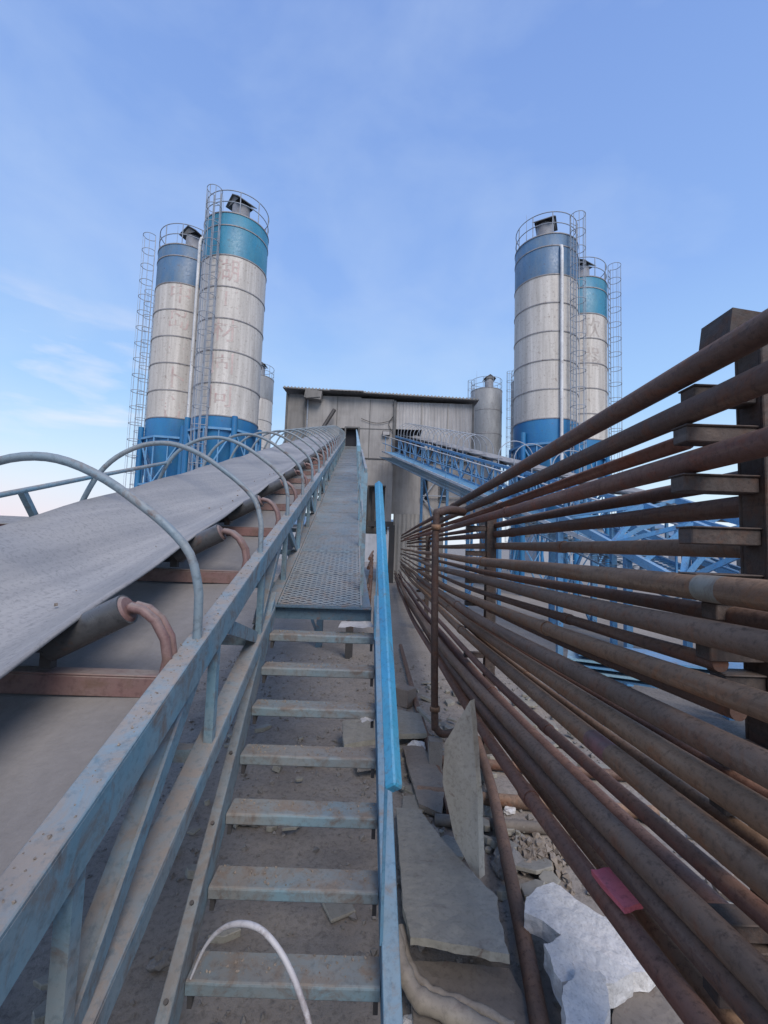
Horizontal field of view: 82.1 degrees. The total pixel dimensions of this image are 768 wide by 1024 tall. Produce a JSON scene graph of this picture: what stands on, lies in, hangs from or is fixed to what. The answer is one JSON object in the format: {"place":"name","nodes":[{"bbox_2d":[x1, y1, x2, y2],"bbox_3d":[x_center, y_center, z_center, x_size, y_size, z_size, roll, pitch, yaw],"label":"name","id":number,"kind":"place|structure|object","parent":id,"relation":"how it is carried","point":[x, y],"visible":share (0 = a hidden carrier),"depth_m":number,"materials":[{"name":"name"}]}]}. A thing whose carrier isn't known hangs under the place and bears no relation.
{"place":"outdoors","nodes":[
{"label":"outdoors","id":0,"kind":"place"},
{"bbox_2d":[0,515,27,525],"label":"shed","id":1,"kind":"structure","parent":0,"point":[4,520],"depth_m":59.70,"materials":[{"name":"white metal"}]},
{"bbox_2d":[279,517,392,561],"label":"warehouse","id":2,"kind":"structure","parent":0,"point":[370,543],"depth_m":55.84,"materials":[{"name":"grey"}]},
{"bbox_2d":[368,570,372,598],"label":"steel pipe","id":3,"kind":"object","parent":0,"point":[369,591],"visible":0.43,"depth_m":9.98,"materials":[{"name":"brown metal"}]},
{"bbox_2d":[367,563,373,589],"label":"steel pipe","id":4,"kind":"object","parent":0,"point":[368,583],"visible":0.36,"depth_m":9.47,"materials":[{"name":"brown metal"}]},
{"bbox_2d":[367,554,373,569],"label":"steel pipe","id":5,"kind":"object","parent":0,"point":[369,565],"visible":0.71,"depth_m":9.89,"materials":[{"name":"brown metal"}]},
{"bbox_2d":[368,559,373,577],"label":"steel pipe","id":6,"kind":"object","parent":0,"point":[370,574],"visible":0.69,"depth_m":10.31,"materials":[{"name":"brown metal"}]},
{"bbox_2d":[368,550,373,560],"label":"steel pipe","id":7,"kind":"object","parent":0,"point":[370,557],"visible":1,"depth_m":8.81,"materials":[{"name":"brown metal"}]},
{"bbox_2d":[0,549,746,1023],"bbox_3d":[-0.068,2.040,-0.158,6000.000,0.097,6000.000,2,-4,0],"label":"ground","id":8,"kind":"structure","parent":0,"point":[314,929],"depth_m":3.03,"materials":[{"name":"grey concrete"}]},
{"bbox_2d":[129,289,154,487],"bbox_3d":[-12.624,-5.577,26.665,3.318,18.500,3.315,-1,-5,30],"label":"silo","id":9,"kind":"object","parent":8,"relation":"on","point":[145,382],"visible":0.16,"depth_m":26.24,"materials":[{"name":"white paint"}]},
{"bbox_2d":[146,947,173,972],"bbox_3d":[-1.072,2.175,2.133,0.125,0.082,0.114,2,-4,0],"label":"rubble lump","id":10,"kind":"object","parent":8,"relation":"on","point":[161,960],"visible":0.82,"depth_m":2.11,"materials":[{"name":"stone"}]},
{"bbox_2d":[123,223,203,488],"bbox_3d":[-10.917,-6.164,23.217,3.708,19.250,3.357,2,-4,0],"label":"silo","id":11,"kind":"object","parent":8,"relation":"on","point":[168,380],"visible":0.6,"depth_m":22.02,"materials":[{"name":"white paint"}]},
{"bbox_2d":[0,425,345,1023],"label":"belt conveyor","id":12,"kind":"object","parent":8,"relation":"on","point":[89,662],"visible":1,"depth_m":1.53,"materials":[{"name":"blue paint"}]},
{"bbox_2d":[181,184,268,473],"bbox_3d":[-7.514,-6.326,20.969,3.357,19.450,3.882,2,-4,0],"label":"silo","id":13,"kind":"object","parent":8,"relation":"on","point":[227,369],"visible":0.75,"depth_m":20.13,"materials":[{"name":"white paint"}]},
{"bbox_2d":[241,797,259,827],"bbox_3d":[-0.982,2.214,3.244,0.251,0.170,0.221,2,-4,0],"label":"rubble lump","id":14,"kind":"object","parent":8,"relation":"on","point":[256,826],"visible":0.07,"depth_m":3.17,"materials":[{"name":"stone"}]},
{"bbox_2d":[258,362,273,449],"bbox_3d":[-11.983,-4.924,39.997,3.357,19.300,3.900,2,-4,0],"label":"silo","id":15,"kind":"object","parent":8,"relation":"on","point":[265,403],"visible":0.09,"depth_m":39.76,"materials":[{"name":"white paint"}]},
{"bbox_2d":[154,481,402,1023],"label":"staircase","id":16,"kind":"structure","parent":8,"relation":"on","point":[383,985],"depth_m":1.88,"materials":[{"name":"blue metal"}]},
{"bbox_2d":[0,473,374,980],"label":"grit","id":17,"kind":"object","parent":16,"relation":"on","point":[50,836],"visible":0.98,"depth_m":1.90,"materials":[{"name":"grey gravel"}]},
{"bbox_2d":[190,920,311,1023],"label":"bent strip","id":18,"kind":"object","parent":16,"relation":"on","point":[266,934],"visible":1,"depth_m":1.23,"materials":[{"name":"white plastic"}]},
{"bbox_2d":[360,717,374,722],"bbox_3d":[-0.089,1.181,2.516,0.101,0.019,0.051,4,-5,-28],"label":"paper scrap","id":19,"kind":"object","parent":16,"relation":"on","point":[364,719],"visible":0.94,"depth_m":2.51,"materials":[{"name":"white paper"}]},
{"bbox_2d":[275,429,371,658],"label":"walkway","id":20,"kind":"structure","parent":8,"relation":"on","point":[326,580],"depth_m":4.17,"materials":[{"name":"metal"}]},
{"bbox_2d":[321,903,355,922],"bbox_3d":[-0.253,2.202,2.457,0.150,0.020,0.150,4,-5,-29],"label":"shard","id":21,"kind":"object","parent":8,"relation":"on","point":[335,912],"visible":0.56,"depth_m":2.42,"materials":[{"name":"grey stone"}]},
{"bbox_2d":[339,621,373,627],"bbox_3d":[-0.196,0.793,3.107,0.259,0.033,0.099,3,-4,-9],"label":"paper scrap","id":22,"kind":"object","parent":8,"relation":"on","point":[357,624],"visible":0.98,"depth_m":3.11,"materials":[{"name":"white paper"}]},
{"bbox_2d":[342,719,375,746],"bbox_3d":[-0.143,2.220,4.468,0.630,0.140,0.496,3,-5,-17],"label":"stone slab","id":23,"kind":"object","parent":8,"relation":"on","point":[357,733],"depth_m":4.34,"materials":[{"name":"grey stone"}]},
{"bbox_2d":[354,951,370,955],"bbox_3d":[-0.100,2.204,2.163,0.106,0.064,0.078,0,-5,19],"label":"rubble lump","id":24,"kind":"object","parent":8,"relation":"on","point":[359,953],"visible":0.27,"depth_m":2.17,"materials":[{"name":"stone"}]},
{"bbox_2d":[356,744,400,771],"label":"stone slab","id":25,"kind":"structure","parent":8,"relation":"on","point":[367,746],"depth_m":4.04,"materials":[{"name":"stone"}]},
{"bbox_2d":[31,681,732,1023],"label":"debris","id":26,"kind":"object","parent":8,"relation":"on","point":[543,869],"visible":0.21,"depth_m":2.99,"materials":[{"name":"grey stone"}]},
{"bbox_2d":[396,684,415,707],"bbox_3d":[0.281,2.392,5.733,0.200,0.220,0.200,-2,-6,38],"label":"brick","id":27,"kind":"object","parent":8,"relation":"on","point":[405,695],"visible":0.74,"depth_m":5.66,"materials":[{"name":"grey brick"}]},
{"bbox_2d":[403,1014,412,1023],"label":"rubble lump","id":28,"kind":"object","parent":8,"relation":"on","point":[407,1019],"visible":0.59,"depth_m":1.87,"materials":[{"name":"white stone"}]},
{"bbox_2d":[397,710,426,738],"bbox_3d":[0.287,2.316,4.821,0.318,0.075,0.736,2,-4,0],"label":"stone slab","id":29,"kind":"object","parent":8,"relation":"on","point":[411,725],"depth_m":4.71,"materials":[{"name":"grey stone"}]},
{"bbox_2d":[407,740,425,748],"bbox_3d":[0.316,2.345,4.386,0.201,0.137,0.158,2,-4,0],"label":"rubble lump","id":30,"kind":"object","parent":8,"relation":"on","point":[417,743],"visible":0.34,"depth_m":4.38,"materials":[{"name":"white stone"}]},
{"bbox_2d":[416,529,429,620],"bbox_3d":[0.960,1.680,10.905,0.310,2.500,0.102,2,-4,0],"label":"rack post","id":31,"kind":"object","parent":8,"relation":"on","point":[425,600],"visible":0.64,"depth_m":10.89,"materials":[{"name":"brown metal"}]},
{"bbox_2d":[403,438,693,538],"bbox_3d":[0.966,0.536,11.355,0.086,0.070,19.880,2,-4,0],"label":"steel pipe","id":32,"kind":"object","parent":31,"relation":"on","point":[666,448],"visible":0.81,"depth_m":2.03,"materials":[{"name":"brown metal"}]},
{"bbox_2d":[398,573,729,903],"bbox_3d":[0.798,2.093,11.202,0.203,0.340,19.946,2,-4,-1],"label":"steel pipe","id":33,"kind":"object","parent":31,"relation":"on","point":[697,884],"visible":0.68,"depth_m":1.95,"materials":[{"name":"brown metal"}]},
{"bbox_2d":[407,471,737,541],"bbox_3d":[1.150,0.662,11.371,0.088,0.080,20.030,2,-4,0],"label":"steel pipe","id":34,"kind":"object","parent":31,"relation":"on","point":[663,493],"visible":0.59,"depth_m":2.34,"materials":[{"name":"brown metal"}]},
{"bbox_2d":[407,539,739,557],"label":"steel pipe","id":35,"kind":"object","parent":31,"relation":"on","point":[668,547],"visible":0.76,"depth_m":2.09,"materials":[{"name":"brown metal"}]},
{"bbox_2d":[400,566,767,902],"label":"steel pipe","id":36,"kind":"object","parent":31,"relation":"on","point":[742,860],"visible":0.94,"depth_m":1.36,"materials":[{"name":"brown metal"}]},
{"bbox_2d":[400,561,767,788],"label":"steel pipe","id":37,"kind":"object","parent":31,"relation":"on","point":[744,758],"visible":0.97,"depth_m":1.39,"materials":[{"name":"brown metal"}]},
{"bbox_2d":[400,553,767,662],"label":"steel pipe","id":38,"kind":"object","parent":31,"relation":"on","point":[748,642],"visible":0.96,"depth_m":1.40,"materials":[{"name":"brown metal"}]},
{"bbox_2d":[403,745,443,815],"bbox_3d":[0.372,2.289,3.818,0.301,0.086,1.071,2,-4,-5],"label":"stone slab","id":39,"kind":"object","parent":8,"relation":"on","point":[422,771],"depth_m":3.75,"materials":[{"name":"grey stone"}]},
{"bbox_2d":[399,644,448,813],"bbox_3d":[0.407,2.472,6.078,0.092,0.088,5.503,2,-4,-2],"label":"loose pipe","id":40,"kind":"object","parent":8,"relation":"on","point":[410,683],"visible":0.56,"depth_m":5.60,"materials":[{"name":"brown metal"}]},
{"bbox_2d":[416,706,442,729],"bbox_3d":[0.490,2.288,4.888,0.054,0.069,0.752,3,-5,-14],"label":"timber strip","id":41,"kind":"object","parent":40,"relation":"on","point":[425,715],"visible":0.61,"depth_m":4.97,"materials":[{"name":"grey wood"}]},
{"bbox_2d":[431,824,439,835],"bbox_3d":[0.339,2.266,3.119,0.108,0.088,0.143,2,-4,0],"label":"rubble lump","id":42,"kind":"object","parent":8,"relation":"on","point":[436,829],"visible":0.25,"depth_m":3.09,"materials":[{"name":"concrete"}]},
{"bbox_2d":[428,506,466,769],"bbox_3d":[0.611,1.165,4.194,0.426,2.467,0.170,5,-5,-33],"label":"upright pipe","id":43,"kind":"object","parent":8,"relation":"on","point":[435,745],"visible":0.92,"depth_m":4.10,"materials":[{"name":"metal"}]},
{"bbox_2d":[396,807,509,963],"bbox_3d":[0.347,2.103,2.620,0.512,0.166,1.325,2,-4,0],"label":"stone slab","id":44,"kind":"object","parent":8,"relation":"on","point":[449,898],"depth_m":2.32,"materials":[{"name":"grey stone"}]},
{"bbox_2d":[443,699,484,878],"bbox_3d":[0.549,1.700,2.804,0.180,0.931,0.335,5,-5,-36],"label":"board shard","id":45,"kind":"object","parent":44,"relation":"on","point":[462,785],"visible":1,"depth_m":2.80,"materials":[{"name":"grey concrete"}]},
{"bbox_2d":[411,961,528,1023],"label":"stone slab","id":46,"kind":"object","parent":8,"relation":"on","point":[497,989],"depth_m":2.00,"materials":[{"name":"grey stone"}]},
{"bbox_2d":[398,926,499,1023],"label":"hose","id":47,"kind":"object","parent":46,"relation":"on","point":[425,1001],"visible":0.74,"depth_m":1.84,"materials":[{"name":"beige rubber"}]},
{"bbox_2d":[398,924,515,1023],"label":"hose","id":48,"kind":"object","parent":46,"relation":"on","point":[483,1009],"visible":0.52,"depth_m":1.90,"materials":[{"name":"beige rubber"}]},
{"bbox_2d":[463,519,496,753],"bbox_3d":[0.975,1.236,4.521,0.310,2.400,0.102,2,-4,0],"label":"rack post","id":49,"kind":"object","parent":8,"relation":"on","point":[489,528],"visible":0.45,"depth_m":4.53,"materials":[{"name":"brown metal"}]},
{"bbox_2d":[404,583,456,657],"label":"steel pipe","id":50,"kind":"object","parent":49,"relation":"on","point":[440,637],"visible":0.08,"depth_m":6.18,"materials":[{"name":"brown metal"}]},
{"bbox_2d":[406,496,738,543],"bbox_3d":[1.144,0.763,11.514,0.105,0.090,20.330,2,-4,0],"label":"steel pipe","id":51,"kind":"object","parent":49,"relation":"on","point":[722,508],"visible":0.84,"depth_m":1.99,"materials":[{"name":"brown metal"}]},
{"bbox_2d":[398,570,767,933],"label":"steel pipe","id":52,"kind":"object","parent":49,"relation":"on","point":[751,905],"visible":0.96,"depth_m":1.54,"materials":[{"name":"brown metal"}]},
{"bbox_2d":[400,564,767,838],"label":"steel pipe","id":53,"kind":"object","parent":49,"relation":"on","point":[748,806],"visible":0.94,"depth_m":1.38,"materials":[{"name":"brown metal"}]},
{"bbox_2d":[400,558,767,722],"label":"steel pipe","id":54,"kind":"object","parent":49,"relation":"on","point":[744,699],"visible":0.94,"depth_m":1.40,"materials":[{"name":"brown metal"}]},
{"bbox_2d":[421,574,746,720],"bbox_3d":[0.922,1.446,11.184,0.098,0.316,20.082,2,-4,0],"label":"steel pipe","id":55,"kind":"object","parent":49,"relation":"on","point":[717,708],"visible":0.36,"depth_m":1.58,"materials":[{"name":"brown metal"}]},
{"bbox_2d":[410,571,767,797],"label":"steel pipe","id":56,"kind":"object","parent":49,"relation":"on","point":[750,784],"visible":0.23,"depth_m":1.50,"materials":[{"name":"brown metal"}]},
{"bbox_2d":[468,374,502,571],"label":"silo","id":57,"kind":"object","parent":8,"relation":"on","point":[488,416],"visible":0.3,"depth_m":41.53,"materials":[{"name":"metal"}]},
{"bbox_2d":[435,813,570,836],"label":"loose pipe","id":58,"kind":"object","parent":8,"relation":"on","point":[444,820],"visible":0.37,"depth_m":3.20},
{"bbox_2d":[490,846,521,879],"bbox_3d":[0.787,2.246,2.838,0.161,0.140,0.230,-2,-6,43],"label":"rubble lump","id":59,"kind":"object","parent":8,"relation":"on","point":[495,862],"visible":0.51,"depth_m":2.81,"materials":[{"name":"stone"}]},
{"bbox_2d":[503,806,515,814],"bbox_3d":[0.983,2.341,3.451,0.087,0.065,0.108,-1,-5,35],"label":"rubble lump","id":60,"kind":"object","parent":8,"relation":"on","point":[507,810],"visible":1,"depth_m":3.43,"materials":[{"name":"white stone"}]},
{"bbox_2d":[478,735,549,1023],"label":"loose pipe","id":61,"kind":"object","parent":8,"relation":"on","point":[535,998],"visible":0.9,"depth_m":2.35,"materials":[{"name":"brown metal"}]},
{"bbox_2d":[505,371,544,571],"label":"silo","id":62,"kind":"object","parent":8,"relation":"on","point":[511,554],"visible":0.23,"depth_m":40.31,"materials":[{"name":"metal"}]},
{"bbox_2d":[442,755,623,780],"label":"loose pipe","id":63,"kind":"object","parent":8,"relation":"on","point":[494,764],"visible":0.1,"depth_m":4.03,"materials":[{"name":"brown metal"}]},
{"bbox_2d":[493,832,574,895],"bbox_3d":[0.973,2.258,2.903,0.580,0.155,0.684,-1,-5,29],"label":"gravel pile","id":64,"kind":"object","parent":8,"relation":"on","point":[535,846],"visible":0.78,"depth_m":2.90,"materials":[{"name":"beige gravel"}]},
{"bbox_2d":[417,785,659,818],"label":"loose pipe","id":65,"kind":"object","parent":8,"relation":"on","point":[513,800],"visible":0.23,"depth_m":3.47,"materials":[{"name":"brown metal"}]},
{"bbox_2d":[508,210,586,595],"bbox_3d":[8.016,-5.775,21.756,3.357,19.500,3.708,2,-4,0],"label":"silo","id":66,"kind":"object","parent":8,"relation":"on","point":[546,367],"visible":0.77,"depth_m":20.83,"materials":[{"name":"white paint"}]},
{"bbox_2d":[379,423,740,623],"bbox_3d":[3.652,-1.168,15.106,2.286,9.003,20.290,3,-5,-16],"label":"belt conveyor","id":67,"kind":"object","parent":8,"relation":"on","point":[421,469],"visible":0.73,"depth_m":15.89,"materials":[{"name":"blue metal"}]},
{"bbox_2d":[545,256,622,587],"bbox_3d":[10.804,-5.269,24.508,3.444,19.100,3.357,2,-4,0],"label":"silo","id":68,"kind":"object","parent":8,"relation":"on","point":[597,379],"visible":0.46,"depth_m":23.38,"materials":[{"name":"white paint"}]},
{"bbox_2d":[611,986,683,1023],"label":"stone slab","id":69,"kind":"object","parent":8,"relation":"on","point":[652,1006],"depth_m":1.87,"materials":[{"name":"grey stone"}]},
{"bbox_2d":[544,931,633,1008],"bbox_3d":[0.913,2.049,1.968,0.371,0.146,0.238,2,-4,0],"label":"foam chunk","id":70,"kind":"object","parent":69,"relation":"on","point":[566,954],"visible":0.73,"depth_m":1.95,"materials":[{"name":"white plastic"}]},
{"bbox_2d":[561,966,609,1023],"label":"foam chunk","id":71,"kind":"object","parent":70,"relation":"on","point":[585,997],"visible":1,"depth_m":1.76,"materials":[{"name":"white plastic"}]},
{"bbox_2d":[524,882,655,991],"bbox_3d":[1.003,2.081,2.167,0.584,0.116,0.321,-2,-6,44],"label":"foam chunk","id":72,"kind":"object","parent":69,"relation":"on","point":[553,911],"visible":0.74,"depth_m":2.19,"materials":[{"name":"white plastic"}]},
{"bbox_2d":[556,498,740,719],"bbox_3d":[5.183,1.142,6.535,2.274,3.176,4.853,4,-5,-21],"label":"lattice frame","id":73,"kind":"object","parent":8,"relation":"on","point":[643,532],"visible":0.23,"depth_m":7.25,"materials":[{"name":"blue metal"}]},
{"bbox_2d":[567,647,742,725],"bbox_3d":[3.537,2.153,5.180,2.542,0.842,0.850,0,-5,24],"label":"sheet stack","id":74,"kind":"object","parent":8,"relation":"on","point":[620,677],"visible":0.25,"depth_m":5.21,"materials":[{"name":"metal"}]},
{"bbox_2d":[668,307,767,1008],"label":"rack post","id":75,"kind":"object","parent":8,"relation":"on","point":[748,484],"visible":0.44,"depth_m":1.28,"materials":[{"name":"brown metal"}]},
{"bbox_2d":[394,577,720,1023],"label":"steel pipe","id":76,"kind":"object","parent":75,"relation":"on","point":[683,999],"visible":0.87,"depth_m":1.59,"materials":[{"name":"brown metal"}]},
{"bbox_2d":[591,867,642,913],"bbox_3d":[0.823,1.335,1.564,0.076,0.034,0.177,3,-5,-12],"label":"red board","id":77,"kind":"object","parent":76,"relation":"on","point":[617,891],"visible":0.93,"depth_m":1.55,"materials":[{"name":"red wood"}]},
{"bbox_2d":[403,557,728,671],"bbox_3d":[0.925,1.322,11.374,0.096,0.261,20.322,2,-4,0],"label":"steel pipe","id":78,"kind":"object","parent":75,"relation":"on","point":[676,651],"visible":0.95,"depth_m":1.78,"materials":[{"name":"brown metal"}]},
{"bbox_2d":[402,592,743,1023],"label":"steel pipe","id":79,"kind":"object","parent":75,"relation":"on","point":[689,972],"visible":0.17,"depth_m":1.51,"materials":[{"name":"brown metal"}]},
{"bbox_2d":[394,571,767,1010],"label":"steel pipe","id":80,"kind":"object","parent":75,"relation":"on","point":[739,956],"visible":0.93,"depth_m":1.36,"materials":[{"name":"brown metal"}]},
{"bbox_2d":[394,573,767,1023],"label":"steel pipe","id":81,"kind":"object","parent":75,"relation":"on","point":[739,999],"visible":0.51,"depth_m":1.38,"materials":[{"name":"brown metal"}]},
{"bbox_2d":[401,308,767,535],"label":"steel pipe","id":82,"kind":"object","parent":75,"relation":"on","point":[748,337],"visible":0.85,"depth_m":1.43,"materials":[{"name":"brown metal"}]},
{"bbox_2d":[401,360,767,538],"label":"steel pipe","id":83,"kind":"object","parent":75,"relation":"on","point":[745,386],"visible":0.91,"depth_m":1.43,"materials":[{"name":"brown metal"}]},
{"bbox_2d":[401,548,767,611],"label":"steel pipe","id":84,"kind":"object","parent":75,"relation":"on","point":[749,593],"visible":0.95,"depth_m":1.40,"materials":[{"name":"brown metal"}]},
{"bbox_2d":[401,427,767,541],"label":"steel pipe","id":85,"kind":"object","parent":75,"relation":"on","point":[749,446],"visible":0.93,"depth_m":1.47,"materials":[{"name":"brown metal"}]},
{"bbox_2d":[402,567,767,856],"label":"steel pipe","id":86,"kind":"object","parent":75,"relation":"on","point":[748,834],"visible":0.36,"depth_m":1.52,"materials":[{"name":"brown metal"}]},
{"bbox_2d":[403,552,767,629],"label":"steel pipe","id":87,"kind":"object","parent":75,"relation":"on","point":[753,618],"visible":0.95,"depth_m":1.68,"materials":[{"name":"brown metal"}]},
{"bbox_2d":[716,861,737,878],"bbox_3d":[2.274,2.329,2.885,0.240,0.055,0.115,4,-5,-29],"label":"brick","id":88,"kind":"object","parent":8,"relation":"on","point":[726,869],"visible":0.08,"depth_m":2.83,"materials":[{"name":"grey brick"}]},
{"bbox_2d":[711,879,749,900],"bbox_3d":[2.077,2.227,2.591,0.240,0.083,0.123,1,-5,17],"label":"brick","id":89,"kind":"object","parent":8,"relation":"on","point":[720,893],"visible":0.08,"depth_m":2.58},
{"bbox_2d":[0,0,767,544],"label":"sky","id":90,"kind":"structure","parent":0,"point":[396,154],"materials":[{"name":"blue"}]},
{"bbox_2d":[283,386,490,583],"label":"plant building","id":91,"kind":"structure","parent":0,"point":[370,417],"depth_m":25.49,"materials":[{"name":"metal"}]},
{"bbox_2d":[382,431,389,435],"bbox_3d":[0.129,-4.497,25.302,0.440,0.280,0.238,2,-4,0],"label":"floodlight","id":92,"kind":"object","parent":91,"relation":"attached to","point":[385,433],"visible":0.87,"depth_m":25.19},
{"bbox_2d":[423,480,428,500],"bbox_3d":[2.395,-1.307,25.844,0.400,1.385,0.270,2,-4,0],"label":"window","id":93,"kind":"structure","parent":91,"relation":"in","point":[427,482],"depth_m":25.93,"materials":[{"name":"grey glass"}]},
{"bbox_2d":[438,478,445,501],"bbox_3d":[3.494,-1.270,25.844,0.600,1.385,0.270,2,-4,0],"label":"window","id":94,"kind":"structure","parent":91,"relation":"in","point":[440,489],"depth_m":25.92,"materials":[{"name":"grey glass"}]},
{"bbox_2d":[525,524,667,569],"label":"warehouse","id":95,"kind":"structure","parent":0,"point":[583,559],"depth_m":47.85,"materials":[{"name":"metal"}]},
{"bbox_2d":[668,531,739,572],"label":"warehouse","id":96,"kind":"structure","parent":0,"point":[736,562],"depth_m":53.80,"materials":[{"name":"metal"}]}
]}

